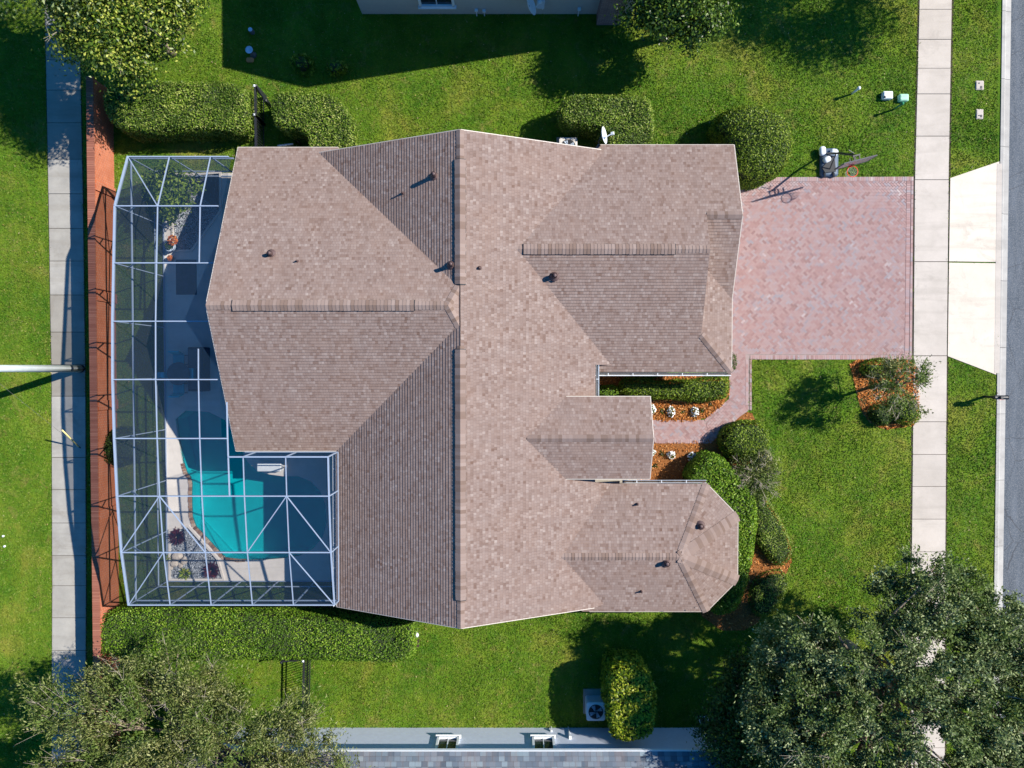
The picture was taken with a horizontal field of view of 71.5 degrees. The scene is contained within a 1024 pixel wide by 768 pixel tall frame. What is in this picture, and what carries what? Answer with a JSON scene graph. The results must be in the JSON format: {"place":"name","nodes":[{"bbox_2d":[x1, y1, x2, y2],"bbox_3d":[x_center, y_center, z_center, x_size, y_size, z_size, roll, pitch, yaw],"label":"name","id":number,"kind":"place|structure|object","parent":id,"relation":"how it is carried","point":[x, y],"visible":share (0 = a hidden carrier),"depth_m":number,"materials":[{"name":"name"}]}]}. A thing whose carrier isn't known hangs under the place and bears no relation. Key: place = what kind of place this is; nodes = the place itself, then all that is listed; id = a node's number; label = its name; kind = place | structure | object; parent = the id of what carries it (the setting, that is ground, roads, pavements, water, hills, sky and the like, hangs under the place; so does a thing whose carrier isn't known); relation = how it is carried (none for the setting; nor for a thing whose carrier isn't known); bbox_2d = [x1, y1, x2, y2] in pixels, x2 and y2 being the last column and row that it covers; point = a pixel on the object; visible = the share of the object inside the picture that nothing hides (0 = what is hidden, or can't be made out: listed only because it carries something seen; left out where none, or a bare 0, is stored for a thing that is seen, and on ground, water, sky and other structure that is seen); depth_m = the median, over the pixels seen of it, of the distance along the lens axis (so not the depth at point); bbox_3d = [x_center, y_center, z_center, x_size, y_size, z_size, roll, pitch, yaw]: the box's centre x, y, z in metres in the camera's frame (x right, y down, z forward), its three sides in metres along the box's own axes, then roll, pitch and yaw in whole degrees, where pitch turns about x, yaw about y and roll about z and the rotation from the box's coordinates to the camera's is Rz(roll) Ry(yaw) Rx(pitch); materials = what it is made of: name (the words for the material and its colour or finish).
{"place":"outdoors","nodes":[
{"label":"outdoors","id":0,"kind":"place"},
{"bbox_2d":[44,8,86,765],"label":"sidewalk","id":1,"kind":"structure","parent":0,"point":[65,172],"depth_m":32.56,"materials":[{"name":"concrete"}]},
{"bbox_2d":[176,260,196,294],"bbox_3d":[-14.879,-4.882,32.481,0.949,0.010,1.599,0,91,0],"label":"door mat","id":2,"kind":"object","parent":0,"point":[186,279],"depth_m":32.48,"materials":[{"name":"fabric"}]},
{"bbox_2d":[0,0,1001,767],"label":"lawn ground","id":3,"kind":"structure","parent":0,"point":[398,134],"depth_m":32.56,"materials":[{"name":"green plant"}]},
{"bbox_2d":[0,365,84,372],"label":"utility pole","id":4,"kind":"object","parent":3,"relation":"on","point":[44,368],"visible":1,"depth_m":29.71,"materials":[{"name":"metal"}]},
{"bbox_2d":[4,387,80,447],"bbox_3d":[-19.680,1.255,29.661,0.230,6.062,3.599,1,91,0],"label":"guy wire","id":5,"kind":"object","parent":4,"relation":"attached to","point":[70,438],"visible":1,"depth_m":31.46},
{"bbox_2d":[0,0,113,40],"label":"yard tree","id":6,"kind":"object","parent":3,"relation":"on","point":[59,6],"visible":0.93,"depth_m":26.37,"materials":[{"name":"green plant"}]},
{"bbox_2d":[86,76,120,740],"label":"brick wall","id":7,"kind":"structure","parent":3,"relation":"on","point":[101,192],"depth_m":31.36,"materials":[{"name":"red brick"}]},
{"bbox_2d":[27,0,220,107],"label":"broadleaf tree","id":8,"kind":"object","parent":3,"relation":"on","point":[149,28],"visible":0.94,"depth_m":27.17,"materials":[{"name":"green plant"}]},
{"bbox_2d":[103,425,145,465],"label":"round bush","id":9,"kind":"object","parent":3,"relation":"on","point":[124,447],"visible":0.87,"depth_m":31.75,"materials":[{"name":"green plant"}]},
{"bbox_2d":[103,80,262,144],"bbox_3d":[-14.565,-12.059,31.443,6.540,1.885,2.434,0,91,0],"label":"hedge","id":10,"kind":"object","parent":3,"relation":"on","point":[170,111],"visible":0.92,"depth_m":30.82,"materials":[{"name":"green plant"}]},
{"bbox_2d":[5,627,375,767],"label":"olive tree","id":11,"kind":"object","parent":3,"relation":"on","point":[192,731],"visible":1,"depth_m":27.65,"materials":[{"name":"green plant"}]},
{"bbox_2d":[162,173,335,580],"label":"pool deck","id":12,"kind":"structure","parent":3,"relation":"on","point":[182,337],"depth_m":32.62,"materials":[{"name":"paint"}]},
{"bbox_2d":[157,372,166,377],"bbox_3d":[-15.915,-0.409,32.348,0.338,0.460,0.258,0,91,0],"label":"storage tub","id":13,"kind":"object","parent":12,"relation":"on","point":[161,374],"visible":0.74,"depth_m":32.13,"materials":[{"name":"teal plastic"}]},
{"bbox_2d":[164,235,177,251],"bbox_3d":[-15.356,-6.344,32.102,0.820,0.708,0.505,-44,91,1],"label":"planter","id":14,"kind":"object","parent":12,"relation":"on","point":[169,245],"visible":1,"depth_m":31.93,"materials":[{"name":"ceramic"}]},
{"bbox_2d":[168,383,187,397],"bbox_3d":[-15.082,0.276,32.126,0.498,0.935,0.644,0,91,0],"label":"patio chair","id":15,"kind":"object","parent":12,"relation":"on","point":[178,391],"visible":0.86,"depth_m":32.13,"materials":[{"name":"teal fabric"}]},
{"bbox_2d":[168,351,187,364],"bbox_3d":[-15.069,-1.171,32.096,0.498,0.935,0.644,0,91,0],"label":"patio chair","id":16,"kind":"object","parent":12,"relation":"on","point":[178,356],"visible":0.87,"depth_m":32.10,"materials":[{"name":"teal fabric"}]},
{"bbox_2d":[167,362,189,384],"bbox_3d":[-14.958,-0.466,32.212,1.040,0.730,1.032,0,91,0],"label":"patio table","id":17,"kind":"object","parent":12,"relation":"on","point":[178,370],"visible":0.94,"depth_m":31.85,"materials":[{"name":"black metal"}]},
{"bbox_2d":[189,368,195,378],"bbox_3d":[-14.510,-0.462,32.111,0.644,0.935,0.498,0,91,0],"label":"patio chair","id":18,"kind":"object","parent":12,"relation":"on","point":[192,373],"visible":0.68,"depth_m":32.05,"materials":[{"name":"teal fabric"}]},
{"bbox_2d":[174,174,218,249],"bbox_3d":[-14.369,-7.854,32.465,2.193,0.001,3.546,0,91,0],"label":"gravel base","id":19,"kind":"object","parent":12,"relation":"on","point":[192,223],"visible":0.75,"depth_m":32.48,"materials":[{"name":"white gravel"}]},
{"bbox_2d":[133,160,206,232],"bbox_3d":[-14.746,-8.174,31.211,3.000,2.661,3.144,0,91,0],"label":"patio shrub","id":20,"kind":"object","parent":19,"relation":"on","point":[175,186],"visible":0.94,"depth_m":30.50,"materials":[{"name":"green plant"}]},
{"bbox_2d":[171,528,221,577],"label":"gravel","id":21,"kind":"structure","parent":12,"relation":"on","point":[186,544],"depth_m":32.76,"materials":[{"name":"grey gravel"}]},
{"bbox_2d":[170,560,177,566],"bbox_3d":[-15.530,8.264,32.715,0.373,0.165,0.331,-5,91,0],"label":"rock","id":22,"kind":"object","parent":21,"relation":"on","point":[173,563],"visible":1,"depth_m":32.66,"materials":[{"name":"stone"}]},
{"bbox_2d":[167,526,185,545],"bbox_3d":[-15.394,6.995,32.557,0.853,0.448,0.934,0,91,0],"label":"red cordyline","id":23,"kind":"object","parent":21,"relation":"on","point":[176,536],"visible":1,"depth_m":32.57,"materials":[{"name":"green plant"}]},
{"bbox_2d":[172,553,182,560],"bbox_3d":[-15.379,7.910,32.681,0.491,0.217,0.396,-11,91,0],"label":"rock","id":24,"kind":"object","parent":21,"relation":"on","point":[177,556],"visible":0.91,"depth_m":32.60,"materials":[{"name":"stone"}]},
{"bbox_2d":[178,568,191,579],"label":"grass plant","id":25,"kind":"object","parent":21,"relation":"on","point":[185,573],"depth_m":32.66,"materials":[{"name":"green plant"}]},
{"bbox_2d":[181,556,188,564],"bbox_3d":[-15.058,8.116,32.711,0.303,0.166,0.380,33,91,-1],"label":"rock","id":26,"kind":"object","parent":21,"relation":"on","point":[185,559],"visible":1,"depth_m":32.66,"materials":[{"name":"stone"}]},
{"bbox_2d":[202,562,219,579],"bbox_3d":[-13.818,8.553,32.590,0.914,0.447,0.934,0,91,0],"label":"red cordyline","id":27,"kind":"object","parent":21,"relation":"on","point":[213,570],"visible":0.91,"depth_m":32.62,"materials":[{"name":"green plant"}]},
{"bbox_2d":[168,525,224,580],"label":"planting kerb","id":28,"kind":"structure","parent":12,"relation":"on","point":[194,579],"depth_m":32.70,"materials":[{"name":"paint"}]},
{"bbox_2d":[171,172,221,251],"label":"planting kerb","id":29,"kind":"structure","parent":12,"relation":"on","point":[216,215],"depth_m":32.38,"materials":[{"name":"paint"}]},
{"bbox_2d":[188,347,209,391],"bbox_3d":[-14.245,-0.666,32.173,0.853,0.800,1.998,0,91,0],"label":"outdoor sofa","id":30,"kind":"object","parent":12,"relation":"on","point":[204,363],"visible":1,"depth_m":32.14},
{"bbox_2d":[111,156,338,605],"bbox_3d":[-11.597,-0.143,30.411,8.626,4.385,18.600,0,91,0],"label":"pool enclosure","id":31,"kind":"object","parent":12,"relation":"on","point":[155,263],"visible":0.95,"depth_m":28.96,"materials":[{"name":"metal"}]},
{"bbox_2d":[176,410,326,561],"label":"swimming pool","id":32,"kind":"structure","parent":12,"relation":"in","point":[224,523],"depth_m":32.81,"materials":[{"name":"liquid"}]},
{"bbox_2d":[257,462,282,470],"bbox_3d":[-11.060,3.780,32.500,1.098,0.330,0.398,0,91,0],"label":"sun lounger","id":33,"kind":"object","parent":12,"relation":"on","point":[269,466],"visible":1,"depth_m":32.34,"materials":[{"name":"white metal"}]},
{"bbox_2d":[246,57,253,62],"bbox_3d":[-11.881,-14.698,32.249,0.337,0.050,0.217,0,91,0],"label":"stepping stone","id":34,"kind":"object","parent":3,"relation":"on","point":[249,59],"visible":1,"depth_m":32.23,"materials":[{"name":"stone"}]},
{"bbox_2d":[245,46,256,57],"bbox_3d":[-11.743,-14.933,32.024,0.340,0.550,0.340,0,91,0],"label":"bird bath","id":35,"kind":"object","parent":3,"relation":"on","point":[248,49],"visible":1,"depth_m":31.79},
{"bbox_2d":[253,85,264,146],"bbox_3d":[-11.250,-11.620,31.702,0.116,1.430,2.908,0,91,0],"label":"metal fence","id":36,"kind":"object","parent":3,"relation":"on","point":[258,118],"visible":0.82,"depth_m":31.42,"materials":[{"name":"black metal"}]},
{"bbox_2d":[255,84,273,109],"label":"metal gate","id":37,"kind":"structure","parent":3,"relation":"on","point":[263,94],"depth_m":31.33,"materials":[{"name":"black metal"}]},
{"bbox_2d":[150,602,418,661],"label":"hedge soil","id":38,"kind":"structure","parent":3,"relation":"on","point":[318,607],"depth_m":32.81,"materials":[{"name":"brown soil"}]},
{"bbox_2d":[100,597,419,663],"bbox_3d":[-11.377,11.100,31.948,14.340,1.832,2.673,0,91,0],"label":"hedge","id":39,"kind":"object","parent":38,"relation":"on","point":[257,632],"visible":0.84,"depth_m":31.43,"materials":[{"name":"green plant"}]},
{"bbox_2d":[280,657,302,663],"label":"metal gate","id":40,"kind":"structure","parent":3,"relation":"on","point":[290,660],"depth_m":31.67,"materials":[{"name":"black metal"}]},
{"bbox_2d":[292,137,303,146],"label":"corner plant","id":41,"kind":"object","parent":3,"relation":"on","point":[297,143],"visible":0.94,"depth_m":32.25,"materials":[{"name":"green plant"}]},
{"bbox_2d":[289,53,315,76],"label":"shrub","id":42,"kind":"object","parent":3,"relation":"on","point":[302,63],"visible":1,"depth_m":31.89,"materials":[{"name":"green plant"}]},
{"bbox_2d":[302,658,310,707],"bbox_3d":[-9.311,13.543,32.221,0.103,1.430,2.632,2,91,0],"label":"metal fence","id":43,"kind":"object","parent":3,"relation":"on","point":[303,675],"visible":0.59,"depth_m":32.06,"materials":[{"name":"black metal"}]},
{"bbox_2d":[271,89,361,148],"bbox_3d":[-8.515,-11.608,31.522,4.298,1.743,2.659,32,91,-1],"label":"hedge","id":44,"kind":"object","parent":3,"relation":"on","point":[316,119],"visible":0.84,"depth_m":30.91,"materials":[{"name":"green plant"}]},
{"bbox_2d":[325,60,348,77],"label":"shrub","id":45,"kind":"object","parent":3,"relation":"on","point":[337,69],"visible":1,"depth_m":31.93,"materials":[{"name":"green plant"}]},
{"bbox_2d":[174,726,746,767],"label":"neighbour house","id":46,"kind":"structure","parent":3,"relation":"on","point":[551,747],"depth_m":31.10,"materials":[{"name":"paint"}]},
{"bbox_2d":[435,734,460,748],"bbox_3d":[-2.857,15.879,31.384,1.140,1.300,0.175,0,91,0],"label":"window","id":47,"kind":"structure","parent":46,"relation":"in","point":[444,741],"depth_m":31.66,"materials":[{"name":"white metal"}]},
{"bbox_2d":[530,734,555,748],"bbox_3d":[1.400,15.879,31.384,1.140,1.300,0.175,0,91,0],"label":"window","id":48,"kind":"structure","parent":46,"relation":"in","point":[539,741],"depth_m":31.66,"materials":[{"name":"white metal"}]},
{"bbox_2d":[205,127,742,628],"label":"house","id":49,"kind":"structure","parent":3,"relation":"on","point":[429,337],"depth_m":28.64,"materials":[{"name":"brown"}]},
{"bbox_2d":[357,0,633,24],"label":"neighbour house","id":50,"kind":"structure","parent":3,"relation":"on","point":[600,8],"depth_m":31.50,"materials":[{"name":"beige paint"}]},
{"bbox_2d":[418,0,455,8],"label":"window","id":51,"kind":"structure","parent":50,"relation":"in","point":[423,4],"depth_m":31.36,"materials":[{"name":"white metal"}]},
{"bbox_2d":[0,0,998,766],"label":"fallen leaves","id":52,"kind":"object","parent":3,"relation":"on","point":[532,124],"visible":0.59,"depth_m":32.52,"materials":[{"name":"brown plant"}]},
{"bbox_2d":[557,137,576,145],"bbox_3d":[2.478,-10.661,31.942,0.896,0.890,1.091,0,91,0],"label":"air conditioner","id":53,"kind":"object","parent":3,"relation":"on","point":[569,140],"visible":0.3,"depth_m":31.53,"materials":[{"name":"metal"}]},
{"bbox_2d":[583,689,604,720],"bbox_3d":[3.766,14.671,32.489,0.942,0.840,1.147,0,91,0],"label":"air conditioner","id":54,"kind":"object","parent":3,"relation":"on","point":[593,707],"visible":0.98,"depth_m":32.12,"materials":[{"name":"metal"}]},
{"bbox_2d":[557,93,655,144],"bbox_3d":[4.111,-11.255,31.395,4.301,2.000,2.860,0,91,0],"label":"hedge","id":55,"kind":"object","parent":3,"relation":"on","point":[626,120],"visible":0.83,"depth_m":30.71,"materials":[{"name":"green plant"}]},
{"bbox_2d":[595,479,636,482],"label":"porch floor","id":56,"kind":"structure","parent":3,"relation":"on","point":[603,480],"depth_m":32.64,"materials":[{"name":"concrete"}]},
{"bbox_2d":[595,372,647,395],"bbox_3d":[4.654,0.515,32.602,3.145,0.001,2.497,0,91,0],"label":"corner bed","id":57,"kind":"object","parent":3,"relation":"on","point":[611,381],"depth_m":32.59,"materials":[{"name":"brown wood"}]},
{"bbox_2d":[595,384,619,395],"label":"hedge","id":58,"kind":"object","parent":57,"relation":"on","point":[605,392],"visible":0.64,"depth_m":32.02,"materials":[{"name":"green plant"}]},
{"bbox_2d":[599,647,657,741],"bbox_3d":[5.184,13.833,31.634,2.370,2.608,3.523,0,91,0],"label":"hedge","id":59,"kind":"object","parent":3,"relation":"on","point":[628,694],"visible":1,"depth_m":30.66,"materials":[{"name":"green plant"}]},
{"bbox_2d":[604,0,743,59],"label":"laurel tree","id":60,"kind":"object","parent":3,"relation":"on","point":[664,20],"visible":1,"depth_m":28.75,"materials":[{"name":"green plant"}]},
{"bbox_2d":[646,376,729,421],"bbox_3d":[7.947,0.647,32.608,4.076,0.001,2.174,0,91,0],"label":"walkway bed","id":61,"kind":"object","parent":3,"relation":"on","point":[676,407],"visible":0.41,"depth_m":32.62,"materials":[{"name":"brown wood"}]},
{"bbox_2d":[667,405,674,417],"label":"flower clump","id":62,"kind":"object","parent":61,"relation":"on","point":[669,411],"visible":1,"depth_m":32.46,"materials":[{"name":"white plant"}]},
{"bbox_2d":[618,376,730,402],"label":"hedge","id":63,"kind":"object","parent":61,"relation":"on","point":[706,390],"visible":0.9,"depth_m":31.91,"materials":[{"name":"green plant"}]},
{"bbox_2d":[690,407,698,416],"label":"flower clump","id":64,"kind":"object","parent":61,"relation":"on","point":[696,412],"visible":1,"depth_m":32.45,"materials":[{"name":"white plant"}]},
{"bbox_2d":[653,354,751,442],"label":"walkway","id":65,"kind":"structure","parent":3,"relation":"on","point":[692,430],"depth_m":32.62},
{"bbox_2d":[637,412,791,630],"bbox_3d":[8.785,6.880,32.735,7.591,0.001,9.712,-16,91,0],"label":"bay bed","id":66,"kind":"object","parent":3,"relation":"on","point":[744,621],"visible":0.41,"depth_m":32.75,"materials":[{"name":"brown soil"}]},
{"bbox_2d":[667,451,675,459],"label":"flower clump","id":67,"kind":"object","parent":66,"relation":"on","point":[671,453],"visible":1,"depth_m":32.49,"materials":[{"name":"white plant"}]},
{"bbox_2d":[687,452,695,460],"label":"flower clump","id":68,"kind":"object","parent":66,"relation":"on","point":[690,457],"visible":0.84,"depth_m":32.47,"materials":[{"name":"white plant"}]},
{"bbox_2d":[682,450,758,614],"bbox_3d":[9.694,6.559,31.935,2.991,1.676,7.384,-11,91,0],"label":"hedge","id":69,"kind":"object","parent":66,"relation":"on","point":[711,470],"visible":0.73,"depth_m":31.42,"materials":[{"name":"green plant"}]},
{"bbox_2d":[716,419,770,461],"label":"round bush","id":70,"kind":"object","parent":66,"relation":"on","point":[736,439],"visible":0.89,"depth_m":31.73,"materials":[{"name":"green plant"}]},
{"bbox_2d":[728,443,782,512],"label":"twiggy shrub","id":71,"kind":"object","parent":66,"relation":"on","point":[765,480],"visible":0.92,"depth_m":31.41,"materials":[{"name":"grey plant"}]},
{"bbox_2d":[741,459,776,496],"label":"ground cover","id":72,"kind":"object","parent":66,"relation":"on","point":[758,479],"visible":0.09,"depth_m":32.43,"materials":[{"name":"green plant"}]},
{"bbox_2d":[747,568,790,616],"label":"bush","id":73,"kind":"object","parent":66,"relation":"on","point":[768,591],"visible":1,"depth_m":32.55,"materials":[{"name":"green plant"}]},
{"bbox_2d":[754,490,793,566],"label":"bush","id":74,"kind":"object","parent":66,"relation":"on","point":[771,533],"visible":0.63,"depth_m":32.24,"materials":[{"name":"green plant"}]},
{"bbox_2d":[732,352,736,370],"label":"hedge","id":75,"kind":"object","parent":3,"relation":"on","point":[733,364],"visible":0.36,"depth_m":31.81,"materials":[{"name":"green plant"}]},
{"bbox_2d":[705,104,793,190],"bbox_3d":[10.607,-10.544,31.338,3.697,2.165,3.636,0,91,0],"label":"round bush","id":76,"kind":"object","parent":3,"relation":"on","point":[759,138],"visible":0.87,"depth_m":30.68,"materials":[{"name":"green plant"}]},
{"bbox_2d":[678,635,833,767],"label":"oak tree","id":77,"kind":"object","parent":3,"relation":"on","point":[735,749],"visible":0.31,"depth_m":28.83,"materials":[{"name":"green plant"}]},
{"bbox_2d":[819,146,876,176],"bbox_3d":[14.558,-9.797,31.041,1.412,2.728,1.832,0,91,0],"label":"basketball hoop","id":78,"kind":"object","parent":3,"relation":"on","point":[828,163],"visible":1,"depth_m":32.09,"materials":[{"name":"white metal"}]},
{"bbox_2d":[734,541,1023,767],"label":"oak tree","id":79,"kind":"object","parent":3,"relation":"on","point":[993,646],"visible":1,"depth_m":26.05,"materials":[{"name":"green plant"}]},
{"bbox_2d":[850,359,919,429],"bbox_3d":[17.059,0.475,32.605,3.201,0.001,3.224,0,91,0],"label":"island bed","id":80,"kind":"object","parent":3,"relation":"on","point":[871,399],"visible":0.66,"depth_m":32.60,"materials":[{"name":"brown wood"}]},
{"bbox_2d":[859,357,892,377],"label":"shrub","id":81,"kind":"object","parent":80,"relation":"on","point":[870,367],"visible":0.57,"depth_m":32.21,"materials":[{"name":"green plant"}]},
{"bbox_2d":[866,403,891,426],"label":"shrub","id":82,"kind":"object","parent":80,"relation":"on","point":[882,419],"visible":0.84,"depth_m":32.19,"materials":[{"name":"green plant"}]},
{"bbox_2d":[854,351,941,417],"bbox_3d":[16.349,-0.032,30.833,3.201,3.756,3.120,15,91,0],"label":"ornamental tree","id":83,"kind":"object","parent":80,"relation":"on","point":[888,385],"visible":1,"depth_m":29.94,"materials":[{"name":"green plant"}]},
{"bbox_2d":[886,397,921,425],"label":"shrub","id":84,"kind":"object","parent":80,"relation":"on","point":[908,416],"visible":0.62,"depth_m":32.04,"materials":[{"name":"green plant"}]},
{"bbox_2d":[881,91,892,99],"bbox_3d":[16.998,-13.069,32.218,0.438,0.280,0.338,0,91,0],"label":"utility box","id":85,"kind":"object","parent":3,"relation":"on","point":[886,95],"visible":1,"depth_m":32.10,"materials":[{"name":"white metal"}]},
{"bbox_2d":[897,94,908,101],"bbox_3d":[17.733,-12.962,32.234,0.418,0.252,0.318,0,91,0],"label":"utility box","id":86,"kind":"object","parent":3,"relation":"on","point":[902,97],"visible":1,"depth_m":32.13,"materials":[{"name":"green plastic"}]},
{"bbox_2d":[975,81,983,89],"bbox_3d":[21.247,-13.574,32.305,0.378,0.084,0.418,0,91,0],"label":"utility box","id":87,"kind":"object","parent":3,"relation":"on","point":[979,85],"visible":1,"depth_m":32.27,"materials":[{"name":"plastic"}]},
{"bbox_2d":[976,109,982,118],"bbox_3d":[21.265,-12.276,32.332,0.338,0.084,0.458,0,91,0],"label":"utility box","id":88,"kind":"object","parent":3,"relation":"on","point":[979,113],"visible":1,"depth_m":32.30,"materials":[{"name":"plastic"}]},
{"bbox_2d":[983,395,1008,399],"bbox_3d":[21.766,0.595,32.069,0.700,1.300,0.212,0,91,0],"label":"mailbox","id":89,"kind":"object","parent":3,"relation":"on","point":[1006,397],"visible":1,"depth_m":31.57,"materials":[{"name":"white metal"}]},
{"bbox_2d":[732,177,913,359],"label":"driveway","id":90,"kind":"structure","parent":0,"point":[869,229],"depth_m":32.48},
{"bbox_2d":[910,0,953,767],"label":"front sidewalk","id":91,"kind":"structure","parent":0,"point":[931,244],"depth_m":32.48,"materials":[{"name":"concrete"}]},
{"bbox_2d":[947,162,998,374],"bbox_3d":[21.070,-5.280,32.532,2.244,0.133,9.714,0,91,0],"label":"driveway apron","id":92,"kind":"object","parent":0,"point":[971,286],"visible":1,"depth_m":32.47,"materials":[{"name":"concrete"}]},
{"bbox_2d":[1001,0,1023,717],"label":"road","id":93,"kind":"structure","parent":0,"point":[1013,561],"depth_m":32.65,"materials":[{"name":"grey asphalt"}]},
{"bbox_2d":[994,0,1010,749],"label":"kerb","id":94,"kind":"structure","parent":93,"relation":"on","point":[1004,162],"depth_m":32.57,"materials":[{"name":"concrete"}]},
{"bbox_2d":[994,164,1001,372],"bbox_3d":[22.202,-5.265,32.465,0.251,0.010,9.535,0,91,0],"label":"kerb drop","id":95,"kind":"object","parent":94,"relation":"on","point":[998,262],"visible":1,"depth_m":32.46,"materials":[{"name":"concrete"}]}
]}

